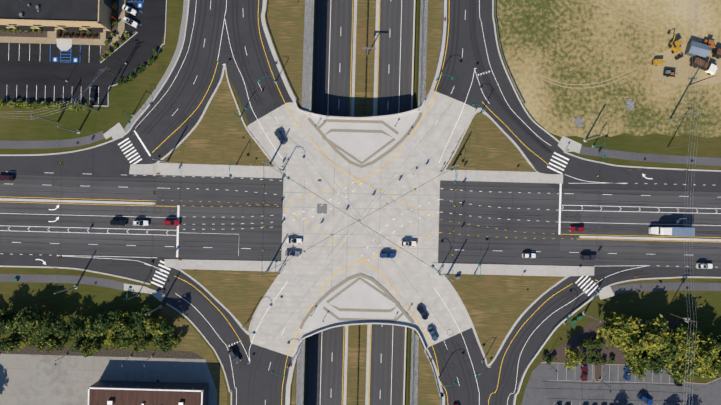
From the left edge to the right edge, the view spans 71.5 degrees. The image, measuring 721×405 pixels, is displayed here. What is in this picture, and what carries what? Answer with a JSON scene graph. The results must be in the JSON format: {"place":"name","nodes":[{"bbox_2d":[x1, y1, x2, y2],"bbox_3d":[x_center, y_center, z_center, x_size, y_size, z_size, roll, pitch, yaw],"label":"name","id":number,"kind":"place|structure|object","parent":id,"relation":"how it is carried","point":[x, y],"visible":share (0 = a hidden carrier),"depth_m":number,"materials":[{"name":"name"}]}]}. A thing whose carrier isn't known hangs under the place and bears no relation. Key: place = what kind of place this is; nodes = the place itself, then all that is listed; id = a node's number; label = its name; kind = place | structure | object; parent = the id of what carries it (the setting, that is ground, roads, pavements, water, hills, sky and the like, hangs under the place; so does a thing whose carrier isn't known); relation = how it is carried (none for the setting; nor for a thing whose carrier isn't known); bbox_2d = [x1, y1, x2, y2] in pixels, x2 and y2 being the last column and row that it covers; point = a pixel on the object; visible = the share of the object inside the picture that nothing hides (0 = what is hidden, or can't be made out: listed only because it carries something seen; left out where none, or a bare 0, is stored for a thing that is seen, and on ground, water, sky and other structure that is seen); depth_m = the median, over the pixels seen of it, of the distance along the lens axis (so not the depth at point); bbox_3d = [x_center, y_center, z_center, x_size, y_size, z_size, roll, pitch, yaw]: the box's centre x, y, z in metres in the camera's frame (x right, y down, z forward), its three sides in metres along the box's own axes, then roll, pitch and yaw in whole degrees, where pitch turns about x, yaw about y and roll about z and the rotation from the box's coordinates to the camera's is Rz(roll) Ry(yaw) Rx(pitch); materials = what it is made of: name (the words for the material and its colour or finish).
{"place":"outdoors","nodes":[
{"label":"outdoors","id":0,"kind":"place"},
{"bbox_2d":[6,4,140,103],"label":"parking stall lines","id":1,"kind":"object","parent":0,"point":[54,86],"visible":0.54,"depth_m":159.63,"materials":[{"name":"white paint"}]},
{"bbox_2d":[0,0,165,105],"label":"asphalt lot","id":2,"kind":"structure","parent":0,"point":[22,75],"depth_m":159.65,"materials":[{"name":"black asphalt"}]},
{"bbox_2d":[0,0,116,32],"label":"retail building","id":3,"kind":"structure","parent":2,"relation":"on","point":[68,15],"depth_m":152.85,"materials":[{"name":"grey"}]},
{"bbox_2d":[0,0,124,45],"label":"lot walks","id":4,"kind":"structure","parent":2,"relation":"on","point":[51,38],"depth_m":159.62,"materials":[{"name":"beige concrete"}]},
{"bbox_2d":[56,39,71,50],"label":"ramp pad","id":5,"kind":"object","parent":2,"relation":"on","point":[64,44],"visible":0.9,"depth_m":159.61,"materials":[{"name":"concrete"}]},
{"bbox_2d":[0,0,134,60],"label":"mulch beds","id":6,"kind":"object","parent":2,"relation":"on","point":[42,34],"visible":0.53,"depth_m":159.63,"materials":[{"name":"brown soil"}]},
{"bbox_2d":[6,0,166,106],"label":"parking lot kerbs","id":7,"kind":"structure","parent":2,"relation":"on","point":[119,47],"depth_m":159.54,"materials":[{"name":"concrete"}]},
{"bbox_2d":[50,0,143,61],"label":"accessible parking markings","id":8,"kind":"object","parent":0,"point":[80,45],"visible":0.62,"depth_m":159.62,"materials":[{"name":"blue paint"}]},
{"bbox_2d":[0,354,216,404],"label":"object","id":9,"kind":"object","parent":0,"point":[66,376],"visible":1,"depth_m":159.64,"materials":[{"name":"grey concrete"}]},
{"bbox_2d":[0,358,204,404],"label":"sidewalk joints","id":10,"kind":"object","parent":9,"relation":"on","point":[52,369],"visible":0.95,"depth_m":159.63,"materials":[{"name":"grey concrete"}]},
{"bbox_2d":[88,380,208,404],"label":"warehouse","id":11,"kind":"structure","parent":9,"relation":"on","point":[101,392],"depth_m":153.42,"materials":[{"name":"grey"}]},
{"bbox_2d":[0,0,224,178],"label":"ramp roadway","id":12,"kind":"structure","parent":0,"point":[110,160],"depth_m":159.64,"materials":[{"name":"grey asphalt"}]},
{"bbox_2d":[220,0,292,123],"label":"ramp roadway","id":13,"kind":"structure","parent":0,"point":[270,103],"depth_m":159.64,"materials":[{"name":"grey asphalt"}]},
{"bbox_2d":[299,273,413,328],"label":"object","id":14,"kind":"object","parent":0,"point":[382,288],"visible":1,"depth_m":159.50,"materials":[{"name":"concrete"}]},
{"bbox_2d":[0,175,720,268],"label":"arterial asphalt","id":15,"kind":"structure","parent":0,"point":[519,241],"depth_m":159.65,"materials":[{"name":"grey asphalt"}]},
{"bbox_2d":[52,60,609,388],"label":"detector loop sealant","id":16,"kind":"object","parent":15,"relation":"on","point":[264,115],"visible":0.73,"depth_m":159.62,"materials":[{"name":"black"}]},
{"bbox_2d":[0,176,720,265],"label":"asphalt crack seal","id":17,"kind":"object","parent":15,"relation":"on","point":[705,232],"visible":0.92,"depth_m":159.63,"materials":[{"name":"black asphalt"}]},
{"bbox_2d":[0,198,720,241],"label":"arterial medians","id":18,"kind":"object","parent":15,"relation":"on","point":[151,203],"visible":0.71,"depth_m":159.51,"materials":[{"name":"concrete"}]},
{"bbox_2d":[649,226,694,235],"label":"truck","id":19,"kind":"object","parent":15,"relation":"on","point":[676,231],"visible":1,"depth_m":155.95,"materials":[{"name":"white paint"}]},
{"bbox_2d":[0,0,720,404],"bbox_3d":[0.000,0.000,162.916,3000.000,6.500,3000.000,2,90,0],"label":"ground","id":20,"kind":"structure","parent":0,"point":[86,300],"depth_m":159.67,"materials":[{"name":"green plant"}]},
{"bbox_2d":[0,306,16,333],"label":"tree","id":21,"kind":"object","parent":20,"relation":"on","point":[4,317],"visible":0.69,"depth_m":154.23,"materials":[{"name":"green plant"}]},
{"bbox_2d":[0,335,18,352],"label":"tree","id":22,"kind":"object","parent":20,"relation":"on","point":[6,344],"visible":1,"depth_m":155.65,"materials":[{"name":"green plant"}]},
{"bbox_2d":[2,306,36,334],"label":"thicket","id":23,"kind":"object","parent":20,"relation":"on","point":[16,325],"visible":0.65,"depth_m":152.52,"materials":[{"name":"green plant"}]},
{"bbox_2d":[20,304,47,334],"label":"thicket","id":24,"kind":"object","parent":20,"relation":"on","point":[37,316],"visible":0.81,"depth_m":153.00,"materials":[{"name":"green plant"}]},
{"bbox_2d":[41,312,62,334],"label":"thicket","id":25,"kind":"object","parent":20,"relation":"on","point":[52,322],"visible":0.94,"depth_m":153.62,"materials":[{"name":"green plant"}]},
{"bbox_2d":[54,319,70,338],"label":"thicket","id":26,"kind":"object","parent":20,"relation":"on","point":[63,328],"visible":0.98,"depth_m":153.36,"materials":[{"name":"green plant"}]},
{"bbox_2d":[68,316,89,338],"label":"thicket","id":27,"kind":"object","parent":20,"relation":"on","point":[77,326],"visible":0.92,"depth_m":154.91,"materials":[{"name":"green plant"}]},
{"bbox_2d":[80,314,107,338],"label":"thicket","id":28,"kind":"object","parent":20,"relation":"on","point":[92,327],"visible":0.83,"depth_m":155.00,"materials":[{"name":"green plant"}]},
{"bbox_2d":[87,339,101,353],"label":"thicket","id":29,"kind":"object","parent":20,"relation":"on","point":[95,346],"visible":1,"depth_m":156.79,"materials":[{"name":"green plant"}]},
{"bbox_2d":[0,347,203,358],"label":"soil band","id":30,"kind":"object","parent":20,"relation":"on","point":[128,353],"visible":0.75,"depth_m":159.65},
{"bbox_2d":[95,311,118,331],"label":"thicket","id":31,"kind":"object","parent":20,"relation":"on","point":[103,324],"visible":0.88,"depth_m":153.81,"materials":[{"name":"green plant"}]},
{"bbox_2d":[104,329,118,349],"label":"thicket","id":32,"kind":"object","parent":20,"relation":"on","point":[111,334],"visible":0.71,"depth_m":156.95,"materials":[{"name":"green plant"}]},
{"bbox_2d":[111,309,130,331],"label":"thicket","id":33,"kind":"object","parent":20,"relation":"on","point":[120,321],"visible":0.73,"depth_m":154.63,"materials":[{"name":"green plant"}]},
{"bbox_2d":[0,252,248,351],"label":"ramp branch","id":34,"kind":"object","parent":20,"relation":"on","point":[172,285],"visible":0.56,"depth_m":159.64,"materials":[{"name":"grey asphalt"}]},
{"bbox_2d":[118,337,131,349],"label":"thicket","id":35,"kind":"object","parent":20,"relation":"on","point":[122,341],"visible":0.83,"depth_m":155.97,"materials":[{"name":"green plant"}]},
{"bbox_2d":[119,319,137,337],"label":"thicket","id":36,"kind":"object","parent":20,"relation":"on","point":[128,331],"visible":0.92,"depth_m":153.86,"materials":[{"name":"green plant"}]},
{"bbox_2d":[124,305,158,333],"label":"thicket","id":37,"kind":"object","parent":20,"relation":"on","point":[138,316],"visible":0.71,"depth_m":154.70,"materials":[{"name":"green plant"}]},
{"bbox_2d":[137,338,149,351],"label":"thicket","id":38,"kind":"object","parent":20,"relation":"on","point":[142,345],"visible":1,"depth_m":156.09,"materials":[{"name":"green plant"}]},
{"bbox_2d":[144,314,165,336],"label":"thicket","id":39,"kind":"object","parent":20,"relation":"on","point":[153,328],"visible":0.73,"depth_m":154.08,"materials":[{"name":"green plant"}]},
{"bbox_2d":[124,0,187,131],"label":"gravel shoulder","id":40,"kind":"object","parent":20,"relation":"on","point":[168,70],"visible":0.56,"depth_m":159.65},
{"bbox_2d":[151,334,172,353],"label":"thicket","id":41,"kind":"object","parent":20,"relation":"on","point":[165,344],"visible":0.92,"depth_m":156.84,"materials":[{"name":"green plant"}]},
{"bbox_2d":[129,63,282,177],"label":"island kerb","id":42,"kind":"object","parent":20,"relation":"on","point":[177,169],"visible":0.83,"depth_m":159.51,"materials":[{"name":"concrete"}]},
{"bbox_2d":[159,70,274,166],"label":"island grass","id":43,"kind":"structure","parent":42,"relation":"on","point":[217,134],"depth_m":159.50,"materials":[{"name":"plant"}]},
{"bbox_2d":[164,259,289,334],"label":"island kerb","id":44,"kind":"object","parent":20,"relation":"on","point":[231,265],"visible":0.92,"depth_m":159.51,"materials":[{"name":"concrete"}]},
{"bbox_2d":[181,269,279,329],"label":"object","id":45,"kind":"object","parent":44,"relation":"on","point":[239,295],"visible":0.92,"depth_m":159.50,"materials":[{"name":"plant"}]},
{"bbox_2d":[216,341,291,404],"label":"ramp","id":46,"kind":"structure","parent":20,"relation":"on","point":[262,381],"depth_m":159.64,"materials":[{"name":"grey asphalt"}]},
{"bbox_2d":[159,0,442,404],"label":"dry grass verges","id":47,"kind":"structure","parent":20,"relation":"on","point":[285,19],"depth_m":159.65,"materials":[{"name":"plant"}]},
{"bbox_2d":[158,317,175,335],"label":"thicket","id":48,"kind":"object","parent":47,"relation":"on","point":[166,326],"visible":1,"depth_m":153.58,"materials":[{"name":"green plant"}]},
{"bbox_2d":[261,0,446,404],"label":"concrete ramp gutters","id":49,"kind":"object","parent":47,"relation":"on","point":[293,98],"visible":0.83,"depth_m":159.63,"materials":[{"name":"grey concrete"}]},
{"bbox_2d":[14,8,699,401],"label":"utility conductors","id":50,"kind":"object","parent":20,"relation":"on","point":[686,172],"visible":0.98,"depth_m":147.55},
{"bbox_2d":[103,123,614,301],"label":"crosswalk landing pads","id":51,"kind":"object","parent":20,"relation":"on","point":[117,130],"visible":0.81,"depth_m":159.55,"materials":[{"name":"concrete"}]},
{"bbox_2d":[0,0,720,404],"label":"kerbs","id":52,"kind":"structure","parent":20,"relation":"on","point":[168,78],"depth_m":159.52,"materials":[{"name":"concrete"}]},
{"bbox_2d":[346,0,375,404],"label":"highway median grass","id":53,"kind":"structure","parent":20,"relation":"on","point":[363,102],"depth_m":166.14,"materials":[{"name":"plant"}]},
{"bbox_2d":[296,0,427,404],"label":"riprap strips","id":54,"kind":"object","parent":20,"relation":"on","point":[306,57],"visible":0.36,"depth_m":159.65,"materials":[{"name":"stone"}]},
{"bbox_2d":[301,0,422,404],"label":"highway retaining walls","id":55,"kind":"structure","parent":20,"relation":"on","point":[310,103],"depth_m":159.32,"materials":[{"name":"concrete"}]},
{"bbox_2d":[109,0,648,404],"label":"tyre wear marks","id":56,"kind":"object","parent":20,"relation":"on","point":[523,128],"visible":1,"depth_m":159.63,"materials":[{"name":"grey asphalt"}]},
{"bbox_2d":[265,0,524,404],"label":"steel guardrails","id":57,"kind":"object","parent":20,"relation":"on","point":[425,100],"visible":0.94,"depth_m":158.89,"materials":[{"name":"grey metal"}]},
{"bbox_2d":[434,0,519,108],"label":"ramp","id":58,"kind":"structure","parent":20,"relation":"on","point":[463,71],"depth_m":159.64,"materials":[{"name":"grey asphalt"}]},
{"bbox_2d":[437,108,562,183],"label":"island kerb","id":59,"kind":"object","parent":20,"relation":"on","point":[500,176],"visible":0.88,"depth_m":159.51,"materials":[{"name":"concrete"}]},
{"bbox_2d":[446,112,535,171],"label":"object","id":60,"kind":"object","parent":59,"relation":"on","point":[486,144],"visible":0.98,"depth_m":159.50,"materials":[{"name":"plant"}]},
{"bbox_2d":[433,263,593,366],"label":"island kerb","id":61,"kind":"object","parent":20,"relation":"on","point":[565,272],"visible":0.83,"depth_m":159.51,"materials":[{"name":"concrete"}]},
{"bbox_2d":[444,274,563,363],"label":"island grass","id":62,"kind":"structure","parent":61,"relation":"on","point":[496,306],"depth_m":159.50,"materials":[{"name":"beige plant"}]},
{"bbox_2d":[513,290,601,404],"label":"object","id":63,"kind":"structure","parent":20,"relation":"on","point":[547,339],"depth_m":158.82,"materials":[{"name":"concrete"}]},
{"bbox_2d":[583,135,602,141],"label":"signal strain pole","id":64,"kind":"object","parent":20,"relation":"on","point":[585,140],"visible":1,"depth_m":155.62,"materials":[{"name":"silver metal"}]},
{"bbox_2d":[56,137,600,312],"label":"signal span wires","id":65,"kind":"object","parent":64,"relation":"attached to","point":[331,204],"visible":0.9,"depth_m":150.72,"materials":[{"name":"black metal"}]},
{"bbox_2d":[479,99,720,191],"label":"ramp branch","id":66,"kind":"object","parent":20,"relation":"on","point":[609,175],"visible":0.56,"depth_m":159.64,"materials":[{"name":"asphalt"}]},
{"bbox_2d":[541,319,679,380],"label":"mulch beds","id":67,"kind":"object","parent":20,"relation":"on","point":[587,330],"visible":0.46,"depth_m":159.64,"materials":[{"name":"brown soil"}]},
{"bbox_2d":[564,347,581,369],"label":"tree","id":68,"kind":"object","parent":67,"relation":"on","point":[572,354],"visible":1,"depth_m":154.26,"materials":[{"name":"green plant"}]},
{"bbox_2d":[585,339,596,351],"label":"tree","id":69,"kind":"object","parent":67,"relation":"on","point":[591,344],"visible":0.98,"depth_m":157.40,"materials":[{"name":"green plant"}]},
{"bbox_2d":[595,312,643,348],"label":"tree","id":70,"kind":"object","parent":67,"relation":"on","point":[616,329],"visible":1,"depth_m":152.65,"materials":[{"name":"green plant"}]},
{"bbox_2d":[619,335,642,360],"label":"tree","id":71,"kind":"object","parent":67,"relation":"on","point":[632,350],"visible":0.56,"depth_m":151.51,"materials":[{"name":"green plant"}]},
{"bbox_2d":[622,351,652,379],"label":"tree","id":72,"kind":"object","parent":67,"relation":"on","point":[638,365],"visible":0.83,"depth_m":153.58,"materials":[{"name":"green plant"}]},
{"bbox_2d":[627,314,673,356],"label":"tree","id":73,"kind":"object","parent":67,"relation":"on","point":[653,333],"visible":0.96,"depth_m":150.92,"materials":[{"name":"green plant"}]},
{"bbox_2d":[646,351,664,373],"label":"tree","id":74,"kind":"object","parent":67,"relation":"on","point":[660,364],"visible":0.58,"depth_m":152.43,"materials":[{"name":"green plant"}]},
{"bbox_2d":[650,332,681,375],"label":"tree","id":75,"kind":"object","parent":67,"relation":"on","point":[668,357],"visible":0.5,"depth_m":151.09,"materials":[{"name":"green plant"}]},
{"bbox_2d":[667,357,696,384],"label":"tree","id":76,"kind":"object","parent":67,"relation":"on","point":[689,368],"visible":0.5,"depth_m":151.65,"materials":[{"name":"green plant"}]},
{"bbox_2d":[666,323,701,364],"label":"tree","id":77,"kind":"object","parent":67,"relation":"on","point":[680,334],"visible":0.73,"depth_m":150.62,"materials":[{"name":"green plant"}]},
{"bbox_2d":[680,333,720,373],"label":"tree","id":78,"kind":"object","parent":20,"relation":"on","point":[704,358],"visible":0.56,"depth_m":150.31,"materials":[{"name":"green plant"}]},
{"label":"bridge","id":79,"kind":"object","parent":20,"relation":"on","visible":0},
{"bbox_2d":[247,89,475,356],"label":"concrete bridge pavement","id":80,"kind":"structure","parent":79,"relation":"on","point":[310,267],"depth_m":159.62,"materials":[{"name":"grey concrete"}]},
{"bbox_2d":[299,275,414,333],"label":"south walk","id":81,"kind":"structure","parent":80,"relation":"on","point":[319,314],"depth_m":159.51,"materials":[{"name":"concrete"}]},
{"bbox_2d":[331,281,394,308],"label":"island panel","id":82,"kind":"object","parent":81,"relation":"on","point":[360,294],"visible":1,"depth_m":159.49,"materials":[{"name":"concrete"}]},
{"bbox_2d":[285,129,434,300],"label":"worn road markings","id":83,"kind":"object","parent":80,"relation":"on","point":[303,150],"visible":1,"depth_m":159.61,"materials":[{"name":"white paint"}]},
{"bbox_2d":[0,0,720,404],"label":"white road markings","id":84,"kind":"object","parent":80,"relation":"on","point":[586,290],"visible":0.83,"depth_m":159.60,"materials":[{"name":"paint"}]},
{"bbox_2d":[0,0,720,404],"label":"yellow road markings","id":85,"kind":"object","parent":80,"relation":"on","point":[370,186],"visible":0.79,"depth_m":159.60,"materials":[{"name":"paint"}]},
{"bbox_2d":[272,103,451,339],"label":"deck joints","id":86,"kind":"object","parent":80,"relation":"on","point":[347,234],"visible":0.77,"depth_m":159.61,"materials":[{"name":"grey concrete"}]},
{"bbox_2d":[306,107,421,167],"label":"island walk","id":87,"kind":"structure","parent":80,"relation":"on","point":[403,123],"depth_m":159.51,"materials":[{"name":"concrete"}]},
{"bbox_2d":[326,132,390,159],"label":"island panel","id":88,"kind":"object","parent":87,"relation":"on","point":[361,146],"visible":1,"depth_m":159.49,"materials":[{"name":"concrete"}]},
{"bbox_2d":[305,0,415,404],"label":"highway asphalt","id":89,"kind":"structure","parent":0,"point":[329,368],"depth_m":166.15,"materials":[{"name":"grey asphalt"}]},
{"bbox_2d":[320,1,401,397],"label":"white highway lines","id":90,"kind":"object","parent":89,"relation":"on","point":[338,107],"visible":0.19,"depth_m":166.12,"materials":[{"name":"paint"}]},
{"bbox_2d":[403,0,415,404],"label":"highway edge barrier","id":91,"kind":"object","parent":89,"relation":"on","point":[411,109],"depth_m":165.27,"materials":[{"name":"concrete"}]},
{"bbox_2d":[0,131,720,293],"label":"shared use paths","id":92,"kind":"structure","parent":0,"point":[118,285],"depth_m":159.64,"materials":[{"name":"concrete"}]},
{"bbox_2d":[294,100,426,355],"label":"bridge parapets","id":93,"kind":"object","parent":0,"point":[334,326],"visible":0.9,"depth_m":158.72,"materials":[{"name":"grey concrete"}]},
{"bbox_2d":[343,0,379,404],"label":"highway median shoulder","id":94,"kind":"object","parent":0,"point":[352,115],"depth_m":166.13},
{"bbox_2d":[342,7,379,402],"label":"yellow highway lines","id":95,"kind":"object","parent":94,"relation":"on","point":[377,106],"depth_m":166.12,"materials":[{"name":"paint"}]},
{"bbox_2d":[308,112,421,167],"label":"island bands","id":96,"kind":"object","parent":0,"point":[333,145],"visible":1,"depth_m":159.50,"materials":[{"name":"concrete"}]},
{"bbox_2d":[428,328,489,404],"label":"ramp roadway","id":97,"kind":"structure","parent":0,"point":[478,366],"depth_m":159.64,"materials":[{"name":"grey asphalt"}]},
{"bbox_2d":[481,266,720,404],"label":"ramp roadway","id":98,"kind":"structure","parent":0,"point":[539,335],"depth_m":159.64,"materials":[{"name":"grey asphalt"}]},
{"bbox_2d":[497,0,720,137],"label":"sandy field","id":99,"kind":"structure","parent":0,"point":[577,41],"depth_m":159.65,"materials":[{"name":"beige sand"}]},
{"bbox_2d":[574,99,633,126],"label":"field drain riprap","id":100,"kind":"object","parent":99,"relation":"on","point":[578,121],"visible":1,"depth_m":159.64,"materials":[{"name":"stone"}]},
{"bbox_2d":[539,0,720,88],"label":"field tracks and yard","id":101,"kind":"object","parent":99,"relation":"on","point":[682,67],"visible":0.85,"depth_m":159.65,"materials":[{"name":"beige soil"}]},
{"bbox_2d":[667,32,683,59],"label":"backhoe loader","id":102,"kind":"object","parent":101,"relation":"on","point":[675,46],"visible":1,"depth_m":158.07,"materials":[{"name":"yellow metal"}]},
{"bbox_2d":[684,41,709,58],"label":"storage shed","id":103,"kind":"structure","parent":101,"relation":"on","point":[701,50],"depth_m":156.99,"materials":[{"name":"grey"}]},
{"bbox_2d":[690,56,717,74],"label":"dump truck","id":104,"kind":"object","parent":101,"relation":"on","point":[708,68],"visible":0.98,"depth_m":157.52,"materials":[{"name":"white paint"}]},
{"bbox_2d":[521,363,720,404],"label":"lot asphalt","id":105,"kind":"structure","parent":0,"point":[574,391],"depth_m":159.65,"materials":[{"name":"grey asphalt"}]},
{"bbox_2d":[541,381,690,401],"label":"crack seal","id":106,"kind":"object","parent":105,"relation":"on","point":[606,389],"visible":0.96,"depth_m":159.63,"materials":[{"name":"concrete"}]},
{"bbox_2d":[541,362,720,383],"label":"lot kerbs","id":107,"kind":"structure","parent":105,"relation":"on","point":[625,364],"depth_m":159.54,"materials":[{"name":"beige concrete"}]},
{"bbox_2d":[683,373,720,382],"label":"lawn island","id":108,"kind":"structure","parent":0,"point":[695,379],"depth_m":159.63,"materials":[{"name":"green plant"}]},
{"bbox_2d":[695,356,720,379],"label":"tree","id":109,"kind":"object","parent":108,"relation":"on","point":[712,371],"visible":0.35,"depth_m":151.21,"materials":[{"name":"green plant"}]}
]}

